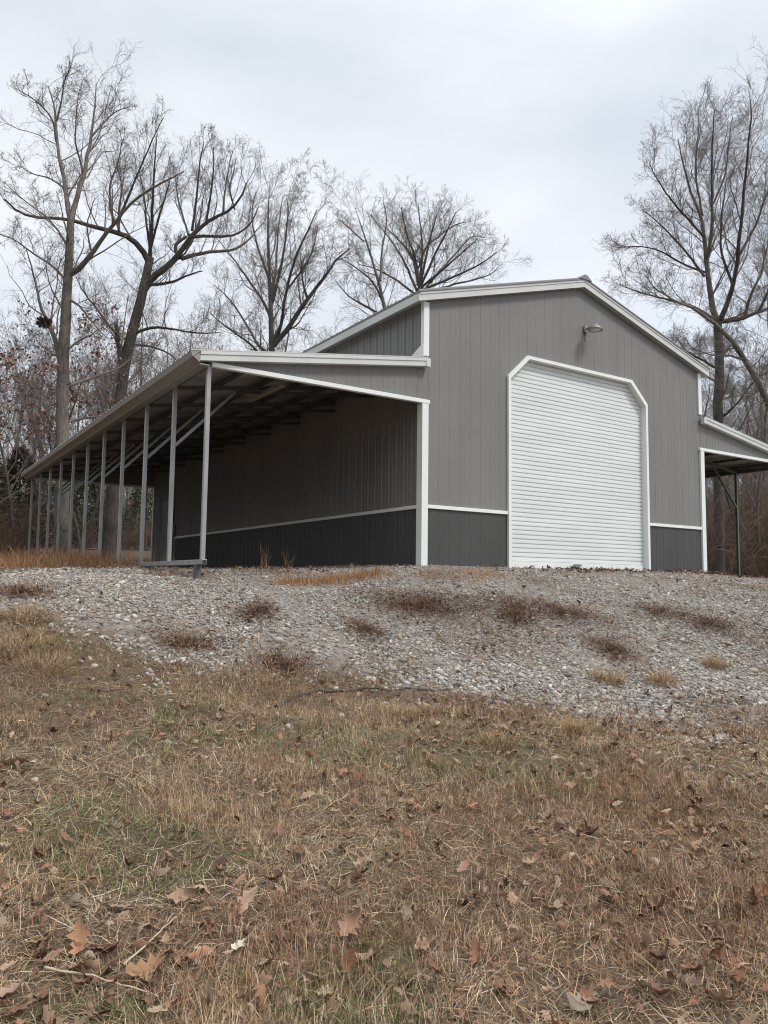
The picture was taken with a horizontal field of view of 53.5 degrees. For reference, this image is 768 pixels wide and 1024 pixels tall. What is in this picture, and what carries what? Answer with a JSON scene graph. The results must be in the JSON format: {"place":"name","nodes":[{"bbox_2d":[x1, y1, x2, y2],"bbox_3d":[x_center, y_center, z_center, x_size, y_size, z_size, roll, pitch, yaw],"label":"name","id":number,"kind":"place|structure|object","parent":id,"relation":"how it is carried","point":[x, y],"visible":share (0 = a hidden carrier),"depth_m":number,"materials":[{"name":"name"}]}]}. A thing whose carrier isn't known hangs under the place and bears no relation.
{"place":"outdoors","nodes":[
{"label":"outdoors","id":0,"kind":"place"},
{"bbox_2d":[0,543,767,1023],"bbox_3d":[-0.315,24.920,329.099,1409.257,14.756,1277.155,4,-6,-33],"label":"ground","id":1,"kind":"structure","parent":0,"point":[302,613],"depth_m":4.69,"materials":[{"name":"plant"}]},
{"bbox_2d":[0,972,27,996],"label":"fallen leaf","id":2,"kind":"object","parent":1,"relation":"on","point":[7,991],"visible":1,"depth_m":2.56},
{"bbox_2d":[1,754,31,764],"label":"fallen leaf","id":3,"kind":"object","parent":1,"relation":"on","point":[10,760],"visible":0.95,"depth_m":4.75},
{"bbox_2d":[0,458,36,552],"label":"cedar tree","id":4,"kind":"object","parent":1,"relation":"on","point":[4,492],"visible":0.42,"depth_m":28.33,"materials":[{"name":"green plant"}]},
{"bbox_2d":[0,445,54,549],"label":"cedar tree","id":5,"kind":"object","parent":1,"relation":"on","point":[14,470],"visible":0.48,"depth_m":29.92,"materials":[{"name":"plant"}]},
{"bbox_2d":[0,333,55,510],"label":"bare tree","id":6,"kind":"object","parent":1,"relation":"on","point":[19,412],"visible":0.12,"depth_m":70.31,"materials":[{"name":"brown plant"}]},
{"bbox_2d":[0,491,59,557],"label":"undergrowth","id":7,"kind":"object","parent":1,"relation":"on","point":[6,534],"visible":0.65,"depth_m":25.69,"materials":[{"name":"plant"}]},
{"bbox_2d":[0,598,65,625],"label":"grass tuft","id":8,"kind":"object","parent":1,"relation":"on","point":[28,612],"visible":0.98,"depth_m":7.88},
{"bbox_2d":[0,623,71,660],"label":"grass tuft","id":9,"kind":"object","parent":1,"relation":"on","point":[19,647],"visible":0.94,"depth_m":7.03,"materials":[{"name":"plant"}]},
{"bbox_2d":[0,338,72,515],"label":"bare tree","id":10,"kind":"object","parent":1,"relation":"on","point":[19,405],"visible":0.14,"depth_m":71.77,"materials":[{"name":"brown plant"}]},
{"bbox_2d":[0,305,81,510],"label":"bare tree","id":11,"kind":"object","parent":1,"relation":"on","point":[34,398],"visible":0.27,"depth_m":42.90,"materials":[{"name":"grey plant"}]},
{"bbox_2d":[27,921,57,944],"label":"fallen leaf","id":12,"kind":"object","parent":1,"relation":"on","point":[40,939],"visible":0.99,"depth_m":2.85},
{"bbox_2d":[7,480,81,545],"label":"cedar tree","id":13,"kind":"object","parent":1,"relation":"on","point":[52,489],"visible":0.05,"depth_m":45.97,"materials":[{"name":"green plant"}]},
{"bbox_2d":[10,645,83,677],"bbox_3d":[-2.986,1.298,6.733,0.679,0.299,0.712,4,-6,-33],"label":"grass tuft","id":14,"kind":"object","parent":1,"relation":"on","point":[40,659],"visible":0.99,"depth_m":6.73,"materials":[{"name":"plant"}]},
{"bbox_2d":[0,323,102,502],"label":"young oak","id":15,"kind":"object","parent":1,"relation":"on","point":[11,359],"visible":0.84,"depth_m":25.22,"materials":[{"name":"brown plant"}]},
{"bbox_2d":[0,574,107,622],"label":"dead weeds","id":16,"kind":"object","parent":1,"relation":"on","point":[17,590],"visible":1,"depth_m":8.79,"materials":[{"name":"brown plant"}]},
{"bbox_2d":[3,384,111,514],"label":"bare tree","id":17,"kind":"object","parent":1,"relation":"on","point":[38,443],"visible":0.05,"depth_m":54.55,"materials":[{"name":"brown plant"}]},
{"bbox_2d":[0,280,133,549],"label":"young oak","id":18,"kind":"object","parent":1,"relation":"on","point":[72,399],"visible":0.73,"depth_m":27.43,"materials":[{"name":"brown plant"}]},
{"bbox_2d":[46,348,96,520],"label":"bare tree","id":19,"kind":"object","parent":1,"relation":"on","point":[77,398],"visible":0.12,"depth_m":70.80,"materials":[{"name":"brown plant"}]},
{"bbox_2d":[14,358,136,547],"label":"bare tree","id":20,"kind":"object","parent":1,"relation":"on","point":[69,437],"visible":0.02,"depth_m":49.21,"materials":[{"name":"brown plant"}]},
{"bbox_2d":[0,501,152,550],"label":"undergrowth","id":21,"kind":"object","parent":1,"relation":"on","point":[128,538],"visible":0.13,"depth_m":39.05,"materials":[{"name":"plant"}]},
{"bbox_2d":[0,420,152,539],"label":"woods","id":22,"kind":"object","parent":1,"relation":"on","point":[124,494],"visible":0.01,"depth_m":77.55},
{"bbox_2d":[66,918,89,954],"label":"fallen leaf","id":23,"kind":"object","parent":1,"relation":"on","point":[80,933],"visible":1,"depth_m":2.85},
{"bbox_2d":[0,289,160,532],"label":"bare tree","id":24,"kind":"object","parent":1,"relation":"on","point":[47,482],"visible":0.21,"depth_m":45.40,"materials":[{"name":"grey plant"}]},
{"bbox_2d":[39,483,123,548],"bbox_3d":[-15.676,-0.145,39.720,4.489,4.595,4.204,4,-6,-33],"label":"cedar tree","id":25,"kind":"object","parent":1,"relation":"on","point":[80,491],"visible":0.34,"depth_m":39.66,"materials":[{"name":"green plant"}]},
{"bbox_2d":[3,339,174,551],"bbox_3d":[-13.189,-2.761,32.229,7.765,9.334,6.307,1,-5,-1],"label":"young oak","id":26,"kind":"object","parent":1,"relation":"on","point":[93,513],"visible":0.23,"depth_m":32.73,"materials":[{"name":"brown plant"}]},
{"bbox_2d":[44,966,158,996],"bbox_3d":[-0.977,1.622,2.644,0.442,0.051,0.026,0,-5,12],"label":"straw stalk","id":27,"kind":"object","parent":1,"relation":"on","point":[70,972],"visible":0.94,"depth_m":2.66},
{"bbox_2d":[69,337,134,542],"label":"bare tree","id":28,"kind":"object","parent":1,"relation":"on","point":[94,383],"visible":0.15,"depth_m":51.70,"materials":[{"name":"brown plant"}]},
{"bbox_2d":[0,539,204,568],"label":"broom sedge","id":29,"kind":"object","parent":1,"relation":"on","point":[19,561],"visible":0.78,"depth_m":13.67,"materials":[{"name":"brown plant"}]},
{"bbox_2d":[0,36,210,559],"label":"oak tree","id":30,"kind":"object","parent":1,"relation":"on","point":[64,347],"visible":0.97,"depth_m":25.45,"materials":[{"name":"grey plant"}]},
{"bbox_2d":[36,316,51,328],"bbox_3d":[-11.239,-6.287,25.198,0.503,0.482,0.557,4,-6,-33],"label":"leaf nest","id":31,"kind":"object","parent":30,"relation":"in","point":[41,321],"visible":0.96,"depth_m":25.12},
{"bbox_2d":[93,937,120,952],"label":"fallen leaf","id":32,"kind":"object","parent":1,"relation":"on","point":[112,948],"visible":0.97,"depth_m":2.82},
{"bbox_2d":[58,249,162,512],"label":"bare tree","id":33,"kind":"object","parent":1,"relation":"on","point":[109,322],"visible":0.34,"depth_m":52.58,"materials":[{"name":"grey plant"}]},
{"bbox_2d":[86,422,155,550],"bbox_3d":[-12.047,-1.763,36.723,4.749,7.725,4.391,2,-5,-14],"label":"young oak","id":34,"kind":"object","parent":1,"relation":"on","point":[129,502],"visible":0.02,"depth_m":36.56,"materials":[{"name":"brown plant"}]},
{"bbox_2d":[69,269,189,547],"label":"bare tree","id":35,"kind":"object","parent":1,"relation":"on","point":[150,323],"visible":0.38,"depth_m":48.44,"materials":[{"name":"grey plant"}]},
{"bbox_2d":[116,487,152,550],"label":"cedar tree","id":36,"kind":"object","parent":1,"relation":"on","point":[136,497],"visible":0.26,"depth_m":43.60,"materials":[{"name":"green plant"}]},
{"bbox_2d":[0,93,277,559],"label":"oak tree","id":37,"kind":"object","parent":1,"relation":"on","point":[112,492],"visible":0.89,"depth_m":27.88,"materials":[{"name":"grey plant"}]},
{"bbox_2d":[125,952,167,980],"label":"fallen leaf","id":38,"kind":"object","parent":1,"relation":"on","point":[142,964],"visible":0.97,"depth_m":2.73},
{"bbox_2d":[122,916,176,966],"bbox_3d":[-0.885,1.624,2.894,0.012,0.034,0.353,-1,-5,16],"label":"straw stalk","id":39,"kind":"object","parent":1,"relation":"on","point":[134,955],"visible":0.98,"depth_m":2.84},
{"bbox_2d":[147,338,178,379],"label":"bare tree","id":40,"kind":"object","parent":1,"relation":"on","point":[163,359],"visible":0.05,"depth_m":40.41,"materials":[{"name":"grey plant"}]},
{"bbox_2d":[138,296,209,381],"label":"bare tree","id":41,"kind":"object","parent":1,"relation":"on","point":[181,326],"visible":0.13,"depth_m":53.38,"materials":[{"name":"grey plant"}]},
{"bbox_2d":[137,286,217,386],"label":"bare tree","id":42,"kind":"object","parent":1,"relation":"on","point":[167,361],"visible":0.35,"depth_m":46.43,"materials":[{"name":"grey plant"}]},
{"bbox_2d":[165,886,195,903],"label":"fallen leaf","id":43,"kind":"object","parent":1,"relation":"on","point":[186,892],"visible":1,"depth_m":3.26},
{"bbox_2d":[147,296,219,376],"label":"bare tree","id":44,"kind":"object","parent":1,"relation":"on","point":[190,335],"visible":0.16,"depth_m":65.18,"materials":[{"name":"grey plant"}]},
{"bbox_2d":[169,309,231,360],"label":"bare tree","id":45,"kind":"object","parent":1,"relation":"on","point":[214,340],"visible":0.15,"depth_m":57.79,"materials":[{"name":"grey plant"}]},
{"bbox_2d":[231,938,244,949],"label":"fallen leaf","id":46,"kind":"object","parent":1,"relation":"on","point":[240,943],"visible":0.95,"depth_m":2.94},
{"bbox_2d":[235,886,257,913],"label":"fallen leaf","id":47,"kind":"object","parent":1,"relation":"on","point":[248,897],"visible":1,"depth_m":3.23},
{"bbox_2d":[169,143,374,362],"bbox_3d":[-5.452,-7.680,33.502,6.340,20.295,9.633,4,-6,-33],"label":"bare tree","id":48,"kind":"object","parent":1,"relation":"on","point":[278,336],"visible":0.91,"depth_m":33.64,"materials":[{"name":"grey plant"}]},
{"bbox_2d":[258,313,303,351],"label":"bare tree","id":49,"kind":"object","parent":1,"relation":"on","point":[286,338],"visible":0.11,"depth_m":57.76,"materials":[{"name":"grey plant"}]},
{"bbox_2d":[214,640,353,688],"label":"dead weeds","id":50,"kind":"object","parent":1,"relation":"on","point":[287,663],"visible":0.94,"depth_m":7.71,"materials":[{"name":"brown plant"}]},
{"bbox_2d":[243,219,345,351],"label":"bare tree","id":51,"kind":"object","parent":1,"relation":"on","point":[275,321],"visible":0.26,"depth_m":41.06,"materials":[{"name":"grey plant"}]},
{"bbox_2d":[250,564,399,587],"bbox_3d":[-0.691,0.932,11.135,1.058,0.462,2.490,-4,-7,44],"label":"broom sedge","id":52,"kind":"object","parent":1,"relation":"on","point":[343,576],"visible":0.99,"depth_m":10.95,"materials":[{"name":"brown plant"}]},
{"bbox_2d":[340,946,357,976],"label":"fallen leaf","id":53,"kind":"object","parent":1,"relation":"on","point":[349,960],"visible":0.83,"depth_m":2.89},
{"bbox_2d":[338,907,360,936],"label":"fallen leaf","id":54,"kind":"object","parent":1,"relation":"on","point":[352,921],"visible":0.94,"depth_m":3.17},
{"bbox_2d":[315,596,399,669],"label":"dead weeds","id":55,"kind":"object","parent":1,"relation":"on","point":[367,627],"visible":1,"depth_m":9.23,"materials":[{"name":"brown plant"}]},
{"bbox_2d":[293,159,423,346],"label":"bare tree","id":56,"kind":"object","parent":1,"relation":"on","point":[379,292],"visible":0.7,"depth_m":41.36,"materials":[{"name":"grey plant"}]},
{"bbox_2d":[355,937,384,959],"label":"fallen leaf","id":57,"kind":"object","parent":1,"relation":"on","point":[381,945],"visible":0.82,"depth_m":2.99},
{"bbox_2d":[0,563,767,748],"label":"gravel","id":58,"kind":"structure","parent":1,"relation":"on","point":[76,577],"depth_m":9.02,"materials":[{"name":"gravel"}]},
{"bbox_2d":[108,620,245,666],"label":"dead weeds","id":59,"kind":"object","parent":58,"relation":"on","point":[181,640],"visible":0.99,"depth_m":7.96,"materials":[{"name":"brown plant"}]},
{"bbox_2d":[196,589,295,637],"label":"dead weeds","id":60,"kind":"object","parent":58,"relation":"on","point":[254,608],"visible":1,"depth_m":9.14,"materials":[{"name":"brown plant"}]},
{"bbox_2d":[274,686,448,707],"bbox_3d":[-0.254,1.717,7.224,1.918,0.095,0.470,4,-6,-33],"label":"fallen branch","id":61,"kind":"object","parent":58,"relation":"on","point":[327,691],"visible":0.82,"depth_m":7.38,"materials":[{"name":"wood"}]},
{"bbox_2d":[0,564,767,737],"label":"weeds","id":62,"kind":"object","parent":58,"relation":"on","point":[279,572],"visible":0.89,"depth_m":8.06,"materials":[{"name":"brown plant"}]},
{"bbox_2d":[407,564,520,584],"bbox_3d":[1.182,0.961,11.859,1.711,0.473,1.350,4,-6,-33],"label":"broom sedge","id":63,"kind":"object","parent":58,"relation":"on","point":[448,569],"visible":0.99,"depth_m":11.81,"materials":[{"name":"brown plant"}]},
{"bbox_2d":[458,578,573,657],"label":"dead weeds","id":64,"kind":"object","parent":58,"relation":"on","point":[517,612],"visible":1,"depth_m":10.01,"materials":[{"name":"brown plant"}]},
{"bbox_2d":[577,661,634,686],"bbox_3d":[2.441,1.733,8.250,0.674,0.287,0.686,4,-6,-33],"label":"grass tuft","id":65,"kind":"object","parent":58,"relation":"on","point":[609,677],"visible":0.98,"depth_m":8.22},
{"bbox_2d":[0,610,767,1023],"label":"leaf litter","id":66,"kind":"object","parent":1,"relation":"on","point":[738,972],"visible":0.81,"depth_m":3.44,"materials":[{"name":"plant"}]},
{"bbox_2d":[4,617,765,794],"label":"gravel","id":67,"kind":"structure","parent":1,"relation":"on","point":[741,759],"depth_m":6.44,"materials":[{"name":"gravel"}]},
{"bbox_2d":[21,274,767,578],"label":"metal barn","id":68,"kind":"structure","parent":1,"relation":"on","point":[555,423],"depth_m":14.78,"materials":[{"name":"metal"}]},
{"bbox_2d":[161,500,173,567],"bbox_3d":[-6.791,0.757,23.788,0.090,2.250,0.950,4,-6,-33],"label":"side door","id":69,"kind":"structure","parent":68,"relation":"in","point":[165,504],"depth_m":23.93,"materials":[{"name":"metal"}]},
{"bbox_2d":[511,362,643,570],"bbox_3d":[3.818,-0.850,14.875,3.829,3.948,0.080,4,-6,-33],"label":"roll up door","id":70,"kind":"structure","parent":68,"relation":"in","point":[576,463],"depth_m":14.82,"materials":[{"name":"metal"}]},
{"bbox_2d":[372,698,424,721],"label":"grass tuft","id":71,"kind":"object","parent":1,"relation":"on","point":[397,708],"visible":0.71,"depth_m":6.80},
{"bbox_2d":[400,902,412,919],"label":"fallen leaf","id":72,"kind":"object","parent":1,"relation":"on","point":[407,908],"visible":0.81,"depth_m":3.33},
{"bbox_2d":[182,567,638,639],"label":"dead weeds","id":73,"kind":"object","parent":1,"relation":"on","point":[418,605],"visible":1,"depth_m":10.26,"materials":[{"name":"brown plant"}]},
{"bbox_2d":[414,934,432,949],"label":"fallen leaf","id":74,"kind":"object","parent":1,"relation":"on","point":[423,946],"visible":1,"depth_m":3.07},
{"bbox_2d":[83,564,767,733],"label":"leaf litter","id":75,"kind":"object","parent":1,"relation":"on","point":[544,690],"visible":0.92,"depth_m":8.83,"materials":[{"name":"plant"}]},
{"bbox_2d":[412,698,458,717],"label":"grass tuft","id":76,"kind":"object","parent":1,"relation":"on","point":[439,705],"visible":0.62,"depth_m":6.89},
{"bbox_2d":[340,174,532,292],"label":"bare tree","id":77,"kind":"object","parent":1,"relation":"on","point":[413,256],"visible":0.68,"depth_m":43.93,"materials":[{"name":"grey plant"}]},
{"bbox_2d":[456,858,468,871],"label":"fallen leaf","id":78,"kind":"object","parent":1,"relation":"on","point":[465,863],"visible":0.97,"depth_m":3.75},
{"bbox_2d":[468,939,485,964],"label":"fallen leaf","id":79,"kind":"object","parent":1,"relation":"on","point":[475,952],"visible":0.99,"depth_m":3.00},
{"bbox_2d":[472,725,525,751],"bbox_3d":[0.892,1.762,5.936,0.480,0.168,0.479,-1,-6,20],"label":"grass tuft","id":80,"kind":"object","parent":1,"relation":"on","point":[503,739],"visible":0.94,"depth_m":5.94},
{"bbox_2d":[542,894,563,909],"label":"fallen leaf","id":81,"kind":"object","parent":1,"relation":"on","point":[561,899],"visible":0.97,"depth_m":3.40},
{"bbox_2d":[374,583,736,683],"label":"dead weeds","id":82,"kind":"object","parent":1,"relation":"on","point":[564,610],"visible":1,"depth_m":10.23,"materials":[{"name":"brown plant"}]},
{"bbox_2d":[549,713,600,736],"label":"grass tuft","id":83,"kind":"object","parent":1,"relation":"on","point":[576,725],"visible":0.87,"depth_m":6.33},
{"bbox_2d":[489,621,683,695],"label":"dead weeds","id":84,"kind":"object","parent":1,"relation":"on","point":[610,645],"visible":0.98,"depth_m":9.19,"materials":[{"name":"brown plant"}]},
{"bbox_2d":[566,980,608,1010],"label":"fallen leaf","id":85,"kind":"object","parent":1,"relation":"on","point":[576,1003],"visible":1,"depth_m":2.69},
{"bbox_2d":[528,565,766,577],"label":"leaf litter","id":86,"kind":"object","parent":1,"relation":"on","point":[572,568],"visible":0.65,"depth_m":14.78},
{"bbox_2d":[586,592,729,637],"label":"dead weeds","id":87,"kind":"object","parent":1,"relation":"on","point":[661,609],"visible":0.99,"depth_m":10.82,"materials":[{"name":"brown plant"}]},
{"bbox_2d":[642,664,684,687],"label":"grass tuft","id":88,"kind":"object","parent":1,"relation":"on","point":[660,675],"visible":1,"depth_m":8.28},
{"bbox_2d":[592,33,767,574],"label":"bare tree","id":89,"kind":"object","parent":1,"relation":"on","point":[719,391],"visible":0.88,"depth_m":28.89,"materials":[{"name":"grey plant"}]},
{"bbox_2d":[615,598,767,652],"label":"dead weeds","id":90,"kind":"object","parent":1,"relation":"on","point":[710,622],"visible":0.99,"depth_m":10.44,"materials":[{"name":"brown plant"}]},
{"bbox_2d":[680,946,707,970],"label":"fallen leaf","id":91,"kind":"object","parent":1,"relation":"on","point":[699,967],"visible":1,"depth_m":2.85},
{"bbox_2d":[628,201,767,442],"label":"bare tree","id":92,"kind":"object","parent":1,"relation":"on","point":[755,376],"visible":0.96,"depth_m":25.96,"materials":[{"name":"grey plant"}]},
{"bbox_2d":[648,237,767,563],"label":"bare tree","id":93,"kind":"object","parent":1,"relation":"on","point":[731,308],"visible":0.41,"depth_m":32.83,"materials":[{"name":"grey plant"}]},
{"bbox_2d":[687,341,740,494],"bbox_3d":[15.848,-2.816,37.904,4.029,12.514,4.682,-3,-6,35],"label":"bare tree","id":94,"kind":"object","parent":1,"relation":"on","point":[709,394],"visible":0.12,"depth_m":38.39,"materials":[{"name":"grey plant"}]},
{"bbox_2d":[699,651,730,669],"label":"grass tuft","id":95,"kind":"object","parent":1,"relation":"on","point":[715,663],"visible":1,"depth_m":8.97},
{"bbox_2d":[702,379,743,566],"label":"bare tree","id":96,"kind":"object","parent":1,"relation":"on","point":[712,418],"visible":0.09,"depth_m":45.63,"materials":[{"name":"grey plant"}]},
{"bbox_2d":[693,304,767,499],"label":"bare tree","id":97,"kind":"object","parent":1,"relation":"on","point":[729,424],"visible":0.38,"depth_m":34.90,"materials":[{"name":"grey plant"}]},
{"bbox_2d":[706,420,756,567],"bbox_3d":[17.404,-0.839,39.356,6.562,8.722,3.593,2,-5,-12],"label":"bare tree","id":98,"kind":"object","parent":1,"relation":"on","point":[738,488],"visible":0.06,"depth_m":39.91,"materials":[{"name":"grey plant"}]},
{"bbox_2d":[699,262,767,575],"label":"bare tree","id":99,"kind":"object","parent":1,"relation":"on","point":[760,480],"visible":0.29,"depth_m":32.01,"materials":[{"name":"brown plant"}]},
{"bbox_2d":[701,356,767,576],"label":"bare tree","id":100,"kind":"object","parent":1,"relation":"on","point":[706,415],"visible":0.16,"depth_m":34.20,"materials":[{"name":"brown plant"}]},
{"bbox_2d":[702,345,767,523],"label":"bare tree","id":101,"kind":"object","parent":1,"relation":"on","point":[747,405],"visible":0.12,"depth_m":57.13,"materials":[{"name":"brown plant"}]},
{"bbox_2d":[705,440,767,578],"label":"undergrowth","id":102,"kind":"object","parent":1,"relation":"on","point":[746,534],"visible":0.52,"depth_m":30.60,"materials":[{"name":"plant"}]},
{"bbox_2d":[712,362,765,509],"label":"bare tree","id":103,"kind":"object","parent":1,"relation":"on","point":[747,432],"visible":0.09,"depth_m":54.53,"materials":[{"name":"brown plant"}]},
{"bbox_2d":[711,341,767,526],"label":"bare tree","id":104,"kind":"object","parent":1,"relation":"on","point":[746,404],"visible":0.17,"depth_m":54.42,"materials":[{"name":"brown plant"}]},
{"bbox_2d":[732,396,767,519],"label":"bare tree","id":105,"kind":"object","parent":1,"relation":"on","point":[762,473],"visible":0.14,"depth_m":48.94,"materials":[{"name":"brown plant"}]},
{"bbox_2d":[747,880,767,895],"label":"fallen leaf","id":106,"kind":"object","parent":1,"relation":"on","point":[765,887],"visible":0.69,"depth_m":3.51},
{"bbox_2d":[0,580,767,1023],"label":"grass","id":107,"kind":"structure","parent":0,"point":[328,982],"depth_m":3.89,"materials":[{"name":"plant"}]},
{"bbox_2d":[0,0,767,518],"label":"sky","id":108,"kind":"structure","parent":0,"point":[540,111],"materials":[{"name":"white"}]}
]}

